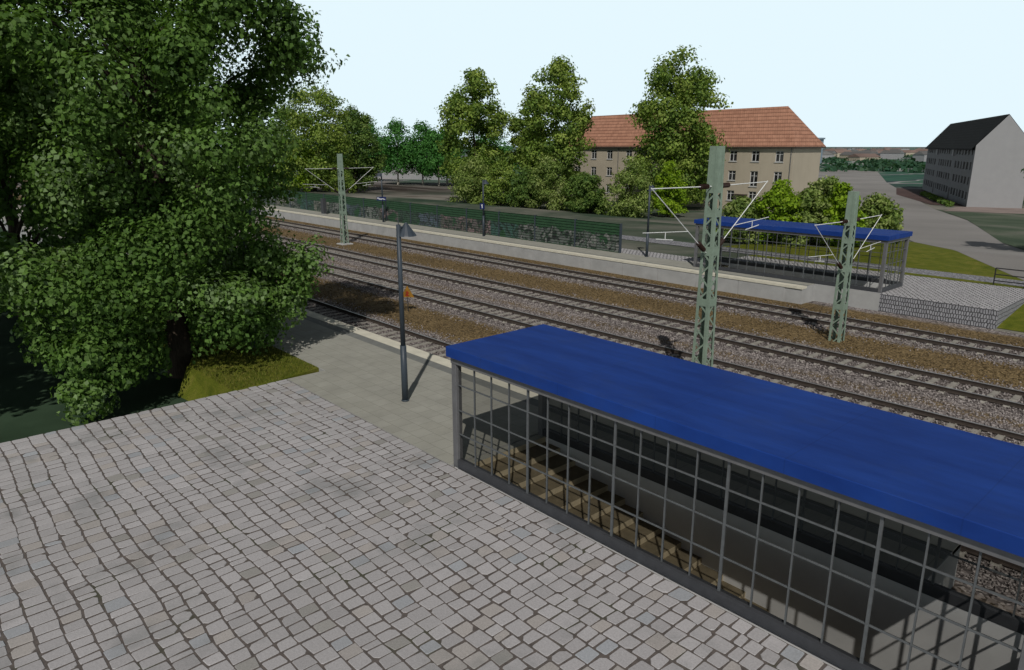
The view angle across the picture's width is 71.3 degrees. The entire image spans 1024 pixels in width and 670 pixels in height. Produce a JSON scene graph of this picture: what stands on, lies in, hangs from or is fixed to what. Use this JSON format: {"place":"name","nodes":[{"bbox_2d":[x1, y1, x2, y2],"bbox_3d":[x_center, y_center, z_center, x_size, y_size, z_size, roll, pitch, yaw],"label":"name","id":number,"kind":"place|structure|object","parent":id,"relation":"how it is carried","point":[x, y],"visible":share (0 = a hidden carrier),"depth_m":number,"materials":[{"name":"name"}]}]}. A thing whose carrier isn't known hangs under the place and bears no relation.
{"place":"outdoors","nodes":[
{"label":"outdoors","id":0,"kind":"place"},
{"bbox_2d":[57,260,318,400],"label":"grass bank","id":1,"kind":"structure","parent":0,"point":[196,384],"depth_m":24.66,"materials":[{"name":"green plant"}]},
{"bbox_2d":[240,208,254,347],"bbox_3d":[-9.773,-2.213,27.025,0.600,5.450,0.600,1,15,3],"label":"street lamp","id":2,"kind":"object","parent":1,"relation":"on","point":[245,251],"visible":0.13,"depth_m":26.48,"materials":[{"name":"metal"}]},
{"bbox_2d":[0,379,836,669],"bbox_3d":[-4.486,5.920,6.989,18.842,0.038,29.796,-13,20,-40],"label":"cobblestone paving","id":3,"kind":"structure","parent":0,"point":[622,657],"depth_m":13.27,"materials":[{"name":"stone"}]},
{"bbox_2d":[0,147,1023,442],"bbox_3d":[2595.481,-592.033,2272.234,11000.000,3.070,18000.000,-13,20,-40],"label":"ground","id":4,"kind":"structure","parent":0,"point":[28,407],"depth_m":34.19,"materials":[{"name":"green plant"}]},
{"bbox_2d":[0,0,69,203],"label":"broadleaf tree","id":5,"kind":"object","parent":4,"relation":"on","point":[4,160],"visible":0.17,"depth_m":25.48,"materials":[{"name":"green plant"}]},
{"bbox_2d":[0,95,127,316],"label":"broadleaf tree","id":6,"kind":"object","parent":4,"relation":"on","point":[15,226],"visible":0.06,"depth_m":34.24,"materials":[{"name":"green plant"}]},
{"bbox_2d":[75,23,255,255],"bbox_3d":[-21.886,-11.200,43.575,11.315,16.482,10.434,9,17,31],"label":"broadleaf tree","id":7,"kind":"object","parent":4,"relation":"on","point":[107,68],"visible":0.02,"depth_m":40.77,"materials":[{"name":"green plant"}]},
{"bbox_2d":[0,0,350,425],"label":"broadleaf tree","id":8,"kind":"object","parent":4,"relation":"on","point":[174,215],"visible":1,"depth_m":22.55,"materials":[{"name":"green plant"}]},
{"bbox_2d":[245,136,298,189],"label":"deciduous tree","id":9,"kind":"object","parent":4,"relation":"on","point":[293,167],"visible":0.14,"depth_m":106.78,"materials":[{"name":"green plant"}]},
{"bbox_2d":[284,146,324,191],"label":"bush","id":10,"kind":"object","parent":4,"relation":"on","point":[300,179],"visible":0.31,"depth_m":119.86,"materials":[{"name":"green plant"}]},
{"bbox_2d":[272,77,358,190],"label":"deciduous tree","id":11,"kind":"object","parent":4,"relation":"on","point":[316,137],"visible":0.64,"depth_m":119.32,"materials":[{"name":"green plant"}]},
{"bbox_2d":[305,127,343,162],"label":"birch tree","id":12,"kind":"object","parent":4,"relation":"on","point":[321,148],"visible":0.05,"depth_m":193.29,"materials":[{"name":"green plant"}]},
{"bbox_2d":[320,160,357,192],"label":"bush","id":13,"kind":"object","parent":4,"relation":"on","point":[333,181],"visible":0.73,"depth_m":120.33,"materials":[{"name":"green plant"}]},
{"bbox_2d":[325,104,386,190],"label":"deciduous tree","id":14,"kind":"object","parent":4,"relation":"on","point":[363,137],"visible":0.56,"depth_m":138.08,"materials":[{"name":"green plant"}]},
{"bbox_2d":[345,119,398,180],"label":"birch tree","id":15,"kind":"object","parent":4,"relation":"on","point":[374,130],"visible":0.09,"depth_m":193.73,"materials":[{"name":"green plant"}]},
{"bbox_2d":[374,117,420,184],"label":"birch tree","id":16,"kind":"object","parent":4,"relation":"on","point":[390,141],"visible":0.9,"depth_m":169.61,"materials":[{"name":"green plant"}]},
{"bbox_2d":[394,120,438,184],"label":"birch tree","id":17,"kind":"object","parent":4,"relation":"on","point":[420,128],"visible":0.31,"depth_m":172.75,"materials":[{"name":"green plant"}]},
{"bbox_2d":[374,148,462,179],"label":"white house","id":18,"kind":"structure","parent":4,"relation":"on","point":[409,176],"depth_m":221.57,"materials":[{"name":"paint"}]},
{"bbox_2d":[411,129,462,185],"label":"birch tree","id":19,"kind":"object","parent":4,"relation":"on","point":[435,159],"visible":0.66,"depth_m":167.32,"materials":[{"name":"green plant"}]},
{"bbox_2d":[431,128,466,184],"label":"birch tree","id":20,"kind":"object","parent":4,"relation":"on","point":[464,154],"visible":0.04,"depth_m":176.97,"materials":[{"name":"green plant"}]},
{"bbox_2d":[447,154,495,203],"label":"bush","id":21,"kind":"object","parent":4,"relation":"on","point":[463,178],"visible":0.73,"depth_m":101.93,"materials":[{"name":"green plant"}]},
{"bbox_2d":[434,67,514,199],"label":"deciduous tree","id":22,"kind":"object","parent":4,"relation":"on","point":[468,114],"visible":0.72,"depth_m":107.06,"materials":[{"name":"green plant"}]},
{"bbox_2d":[0,208,960,588],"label":"platform","id":23,"kind":"structure","parent":4,"relation":"on","point":[358,374],"depth_m":20.25,"materials":[{"name":"concrete"}]},
{"bbox_2d":[396,222,416,401],"bbox_3d":[-3.056,-0.680,21.232,0.600,5.450,0.600,1,15,3],"label":"street lamp","id":24,"kind":"object","parent":23,"relation":"on","point":[405,230],"visible":1,"depth_m":20.96,"materials":[{"name":"metal"}]},
{"bbox_2d":[463,133,518,171],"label":"birch tree","id":25,"kind":"object","parent":4,"relation":"on","point":[505,147],"visible":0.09,"depth_m":173.40,"materials":[{"name":"green plant"}]},
{"bbox_2d":[480,160,523,205],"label":"bush","id":26,"kind":"object","parent":4,"relation":"on","point":[502,184],"visible":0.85,"depth_m":99.42,"materials":[{"name":"green plant"}]},
{"bbox_2d":[10,176,1023,617],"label":"ballast bed","id":27,"kind":"object","parent":4,"relation":"on","point":[736,320],"visible":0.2,"depth_m":34.81,"materials":[{"name":"gravel"}]},
{"bbox_2d":[403,284,413,311],"bbox_3d":[-5.486,-1.936,37.545,0.720,1.450,0.067,2,15,6],"label":"warning sign","id":28,"kind":"object","parent":27,"relation":"on","point":[407,293],"visible":0.96,"depth_m":37.45,"materials":[{"name":"orange metal"}]},
{"bbox_2d":[16,188,1023,445],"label":"railway track","id":29,"kind":"structure","parent":27,"relation":"on","point":[908,410],"depth_m":31.25,"materials":[{"name":"metal"}]},
{"bbox_2d":[18,205,1021,571],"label":"railway track","id":30,"kind":"structure","parent":27,"relation":"on","point":[996,561],"depth_m":32.79,"materials":[{"name":"metal"}]},
{"bbox_2d":[19,184,1023,408],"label":"railway track","id":31,"kind":"structure","parent":27,"relation":"on","point":[1011,402],"depth_m":31.91,"materials":[{"name":"metal"}]},
{"bbox_2d":[255,217,1023,361],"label":"railway track","id":32,"kind":"structure","parent":27,"relation":"on","point":[953,344],"depth_m":39.85,"materials":[{"name":"metal"}]},
{"bbox_2d":[643,146,767,366],"bbox_3d":[6.474,-1.889,23.553,7.201,8.401,0.552,-13,20,-40],"label":"catenary mast","id":33,"kind":"object","parent":27,"relation":"on","point":[715,185],"visible":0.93,"depth_m":23.24,"materials":[{"name":"metal"}]},
{"bbox_2d":[811,191,881,342],"bbox_3d":[14.578,-2.061,31.510,7.201,8.401,0.552,-13,20,-40],"label":"catenary mast","id":34,"kind":"object","parent":27,"relation":"on","point":[850,220],"visible":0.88,"depth_m":31.18,"materials":[{"name":"metal"}]},
{"bbox_3d":[-14.874,-8.013,63.611,1.100,0.340,1.100,-13,20,-40],"label":"mast footing","id":35,"kind":"object","parent":27,"relation":"on","visible":0},
{"bbox_2d":[306,154,376,243],"bbox_3d":[-14.874,-11.570,62.669,7.201,8.401,0.552,-13,20,-40],"label":"catenary mast","id":36,"kind":"object","parent":35,"relation":"on","point":[342,210],"visible":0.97,"depth_m":62.50,"materials":[{"name":"metal"}]},
{"bbox_2d":[501,166,543,207],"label":"bush","id":37,"kind":"object","parent":4,"relation":"on","point":[523,177],"visible":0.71,"depth_m":97.74,"materials":[{"name":"green plant"}]},
{"bbox_2d":[502,97,545,180],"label":"deciduous tree","id":38,"kind":"object","parent":4,"relation":"on","point":[515,130],"visible":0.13,"depth_m":113.79,"materials":[{"name":"green plant"}]},
{"bbox_2d":[524,155,573,210],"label":"bush","id":39,"kind":"object","parent":4,"relation":"on","point":[551,168],"visible":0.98,"depth_m":95.28,"materials":[{"name":"green plant"}]},
{"bbox_2d":[511,55,596,198],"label":"deciduous tree","id":40,"kind":"object","parent":4,"relation":"on","point":[559,147],"visible":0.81,"depth_m":103.47,"materials":[{"name":"green plant"}]},
{"bbox_2d":[252,204,879,310],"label":"platform","id":41,"kind":"structure","parent":4,"relation":"on","point":[674,271],"depth_m":50.13,"materials":[{"name":"concrete"}]},
{"bbox_2d":[320,198,326,213],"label":"information column","id":42,"kind":"structure","parent":41,"relation":"on","point":[323,205],"depth_m":80.85,"materials":[{"name":"metal"}]},
{"bbox_2d":[376,173,383,221],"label":"street lamp","id":43,"kind":"object","parent":41,"relation":"on","point":[379,175],"visible":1,"depth_m":72.06,"materials":[{"name":"metal"}]},
{"bbox_2d":[377,197,385,200],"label":"station name sign","id":44,"kind":"object","parent":43,"relation":"attached to","point":[381,198],"visible":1,"depth_m":72.15,"materials":[{"name":"white metal"}]},
{"bbox_2d":[240,188,621,252],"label":"noise barrier","id":45,"kind":"object","parent":41,"relation":"on","point":[604,236],"visible":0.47,"depth_m":62.83,"materials":[{"name":"stone"}]},
{"bbox_2d":[482,179,488,235],"bbox_3d":[-2.248,-10.894,60.993,0.600,4.850,0.600,1,15,3],"label":"street lamp","id":46,"kind":"object","parent":41,"relation":"on","point":[483,216],"visible":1,"depth_m":60.84,"materials":[{"name":"metal"}]},
{"bbox_2d":[480,203,484,208],"bbox_3d":[-2.530,-10.949,60.713,0.440,0.500,0.044,6,16,22],"label":"platform sign","id":47,"kind":"object","parent":46,"relation":"attached to","point":[482,205],"visible":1,"depth_m":60.68,"materials":[{"name":"white metal"}]},
{"bbox_2d":[645,185,655,256],"bbox_3d":[9.612,-7.932,49.511,0.600,5.000,0.600,1,15,3],"label":"street lamp","id":48,"kind":"object","parent":41,"relation":"on","point":[647,233],"visible":1,"depth_m":49.30,"materials":[{"name":"metal"}]},
{"bbox_2d":[559,171,593,212],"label":"bush","id":49,"kind":"object","parent":4,"relation":"on","point":[568,188],"visible":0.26,"depth_m":93.37,"materials":[{"name":"green plant"}]},
{"bbox_2d":[566,172,609,214],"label":"bush","id":50,"kind":"object","parent":4,"relation":"on","point":[586,198],"visible":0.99,"depth_m":88.44,"materials":[{"name":"green plant"}]},
{"bbox_2d":[602,155,655,217],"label":"bush","id":51,"kind":"object","parent":4,"relation":"on","point":[629,201],"visible":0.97,"depth_m":85.58,"materials":[{"name":"green plant"}]},
{"bbox_2d":[650,157,688,216],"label":"bush","id":52,"kind":"object","parent":4,"relation":"on","point":[671,181],"visible":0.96,"depth_m":87.11,"materials":[{"name":"green plant"}]},
{"bbox_2d":[625,45,733,204],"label":"deciduous tree","id":53,"kind":"object","parent":4,"relation":"on","point":[689,91],"visible":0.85,"depth_m":96.96,"materials":[{"name":"green plant"}]},
{"bbox_2d":[563,106,825,210],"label":"apartment house","id":54,"kind":"structure","parent":4,"relation":"on","point":[770,145],"depth_m":102.42,"materials":[{"name":"beige paint"}]},
{"bbox_2d":[591,167,595,174],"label":"window","id":55,"kind":"structure","parent":54,"relation":"in","point":[593,169],"depth_m":123.12,"materials":[{"name":"glass"}]},
{"bbox_2d":[592,150,596,158],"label":"window","id":56,"kind":"structure","parent":54,"relation":"in","point":[594,153],"depth_m":122.32,"materials":[{"name":"white paint"}]},
{"bbox_2d":[607,167,611,175],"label":"window","id":57,"kind":"structure","parent":54,"relation":"in","point":[609,169],"depth_m":120.55,"materials":[{"name":"glass"}]},
{"bbox_2d":[606,150,612,159],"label":"window","id":58,"kind":"structure","parent":54,"relation":"in","point":[609,153],"depth_m":119.92,"materials":[{"name":"white paint"}]},
{"bbox_2d":[626,150,631,159],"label":"window","id":59,"kind":"structure","parent":54,"relation":"in","point":[629,152],"depth_m":116.88,"materials":[{"name":"white paint"}]},
{"bbox_2d":[725,190,733,200],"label":"window","id":60,"kind":"structure","parent":54,"relation":"in","point":[730,193],"depth_m":104.67,"materials":[{"name":"white paint"}]},
{"bbox_2d":[727,170,735,180],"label":"window","id":61,"kind":"structure","parent":54,"relation":"in","point":[731,177],"depth_m":103.99,"materials":[{"name":"glass"}]},
{"bbox_2d":[728,151,736,161],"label":"window","id":62,"kind":"structure","parent":54,"relation":"in","point":[733,155],"depth_m":103.24,"materials":[{"name":"white paint"}]},
{"bbox_2d":[749,191,755,200],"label":"window","id":63,"kind":"structure","parent":54,"relation":"in","point":[752,195],"depth_m":102.11,"materials":[{"name":"white paint"}]},
{"bbox_2d":[748,171,757,186],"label":"window","id":64,"kind":"structure","parent":54,"relation":"in","point":[754,174],"depth_m":101.53,"materials":[{"name":"glass"}]},
{"bbox_2d":[752,151,759,161],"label":"window","id":65,"kind":"structure","parent":54,"relation":"in","point":[755,154],"depth_m":100.75,"materials":[{"name":"white paint"}]},
{"bbox_2d":[772,172,781,182],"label":"window","id":66,"kind":"structure","parent":54,"relation":"in","point":[777,175],"depth_m":98.88,"materials":[{"name":"glass"}]},
{"bbox_2d":[774,151,783,162],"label":"window","id":67,"kind":"structure","parent":54,"relation":"in","point":[779,154],"depth_m":98.15,"materials":[{"name":"white paint"}]},
{"bbox_2d":[455,435,1023,669],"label":"staircase","id":68,"kind":"structure","parent":4,"relation":"on","point":[937,636],"depth_m":14.53,"materials":[{"name":"concrete"}]},
{"bbox_2d":[446,324,1023,669],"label":"stair shelter","id":69,"kind":"object","parent":68,"relation":"on","point":[963,488],"visible":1,"depth_m":12.11,"materials":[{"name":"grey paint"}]},
{"bbox_2d":[715,195,764,244],"bbox_3d":[18.318,-9.178,57.419,4.185,4.093,4.555,-13,20,-40],"label":"bush","id":70,"kind":"object","parent":4,"relation":"on","point":[737,207],"visible":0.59,"depth_m":56.35,"materials":[{"name":"green plant"}]},
{"bbox_2d":[753,178,807,244],"bbox_3d":[20.985,-9.580,56.205,4.209,5.346,5.383,-13,20,-40],"label":"bush","id":71,"kind":"object","parent":4,"relation":"on","point":[779,199],"visible":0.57,"depth_m":55.09,"materials":[{"name":"green plant"}]},
{"bbox_2d":[693,262,891,292],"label":"staircase","id":72,"kind":"structure","parent":4,"relation":"on","point":[810,276],"depth_m":43.85,"materials":[{"name":"concrete"}]},
{"bbox_2d":[693,216,912,292],"bbox_3d":[16.689,-5.033,42.464,3.200,3.000,11.800,-13,20,-40],"label":"stair shelter","id":73,"kind":"object","parent":72,"relation":"on","point":[886,237],"visible":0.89,"depth_m":41.00,"materials":[{"name":"grey paint"}]},
{"bbox_2d":[819,138,824,162],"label":"tower block","id":74,"kind":"structure","parent":4,"relation":"on","point":[822,140],"depth_m":441.00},
{"bbox_2d":[621,248,1023,329],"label":"paved ramp","id":75,"kind":"structure","parent":4,"relation":"on","point":[987,306],"depth_m":37.05,"materials":[{"name":"stone"}]},
{"bbox_2d":[819,149,925,172],"bbox_3d":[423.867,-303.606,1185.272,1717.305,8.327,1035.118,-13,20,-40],"label":"woods","id":76,"kind":"object","parent":4,"relation":"on","point":[885,165],"visible":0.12,"depth_m":339.10,"materials":[{"name":"green plant"}]},
{"bbox_2d":[822,147,927,161],"bbox_3d":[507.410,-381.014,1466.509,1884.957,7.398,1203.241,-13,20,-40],"label":"town","id":77,"kind":"object","parent":4,"relation":"on","point":[856,153],"visible":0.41,"depth_m":602.68,"materials":[{"name":"metal"}]},
{"bbox_2d":[896,188,962,205],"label":"garden bed","id":78,"kind":"object","parent":4,"relation":"on","point":[913,194],"visible":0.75,"depth_m":149.28,"materials":[{"name":"green soil"}]},
{"bbox_2d":[919,191,954,206],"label":"hedge","id":79,"kind":"object","parent":78,"relation":"on","point":[941,200],"visible":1,"depth_m":131.53,"materials":[{"name":"green plant"}]},
{"bbox_2d":[922,114,1023,207],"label":"apartment block","id":80,"kind":"structure","parent":4,"relation":"on","point":[976,163],"depth_m":119.76,"materials":[{"name":"white paint"}]},
{"bbox_2d":[945,211,1023,249],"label":"worn grass","id":81,"kind":"structure","parent":4,"relation":"on","point":[1006,228],"depth_m":86.05,"materials":[{"name":"green plant"}]},
{"bbox_2d":[993,267,1023,288],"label":"railing","id":82,"kind":"object","parent":4,"relation":"on","point":[996,268],"visible":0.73,"depth_m":39.34,"materials":[{"name":"grey metal"}]},
{"bbox_2d":[997,304,1023,331],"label":"grass verge","id":83,"kind":"object","parent":4,"relation":"on","point":[1014,321],"depth_m":34.49,"materials":[{"name":"green plant"}]},
{"bbox_2d":[11,0,1023,146],"label":"sky","id":84,"kind":"structure","parent":0,"point":[857,73],"materials":[{"name":"white"}]},
{"bbox_2d":[622,235,1023,286],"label":"gravel path","id":85,"kind":"structure","parent":0,"point":[914,270],"depth_m":46.33,"materials":[{"name":"grey gravel"}]},
{"bbox_2d":[723,240,1023,280],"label":"lawn","id":86,"kind":"structure","parent":0,"point":[927,257],"depth_m":50.13,"materials":[{"name":"green plant"}]},
{"bbox_2d":[777,185,838,246],"bbox_3d":[22.956,-9.132,55.652,4.193,5.004,4.845,-13,20,-40],"label":"bush","id":87,"kind":"object","parent":86,"relation":"on","point":[813,202],"visible":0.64,"depth_m":54.60,"materials":[{"name":"green plant"}]},
{"bbox_2d":[808,175,841,224],"bbox_3d":[24.921,-10.066,57.405,4.141,5.452,4.886,-13,20,-40],"label":"bush","id":88,"kind":"object","parent":86,"relation":"on","point":[824,185],"visible":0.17,"depth_m":56.22,"materials":[{"name":"green plant"}]},
{"bbox_2d":[815,182,868,246],"bbox_3d":[25.305,-9.149,54.860,3.915,5.152,4.046,-13,20,-40],"label":"bush","id":89,"kind":"object","parent":86,"relation":"on","point":[836,211],"visible":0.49,"depth_m":54.20,"materials":[{"name":"green plant"}]},
{"bbox_2d":[858,192,904,243],"bbox_3d":[29.471,-9.321,58.040,4.340,4.548,4.234,6,16,21],"label":"bush","id":90,"kind":"object","parent":86,"relation":"on","point":[891,217],"visible":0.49,"depth_m":56.91,"materials":[{"name":"green plant"}]},
{"bbox_2d":[750,255,1022,288],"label":"grass verge","id":91,"kind":"object","parent":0,"point":[939,277],"depth_m":43.05,"materials":[{"name":"green plant"}]},
{"bbox_2d":[818,169,1023,279],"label":"road","id":92,"kind":"structure","parent":0,"point":[925,224],"depth_m":77.97,"materials":[{"name":"grey asphalt"}]},
{"bbox_2d":[944,207,1023,213],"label":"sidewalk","id":93,"kind":"structure","parent":0,"point":[995,210],"depth_m":113.98,"materials":[{"name":"grey concrete"}]}
]}

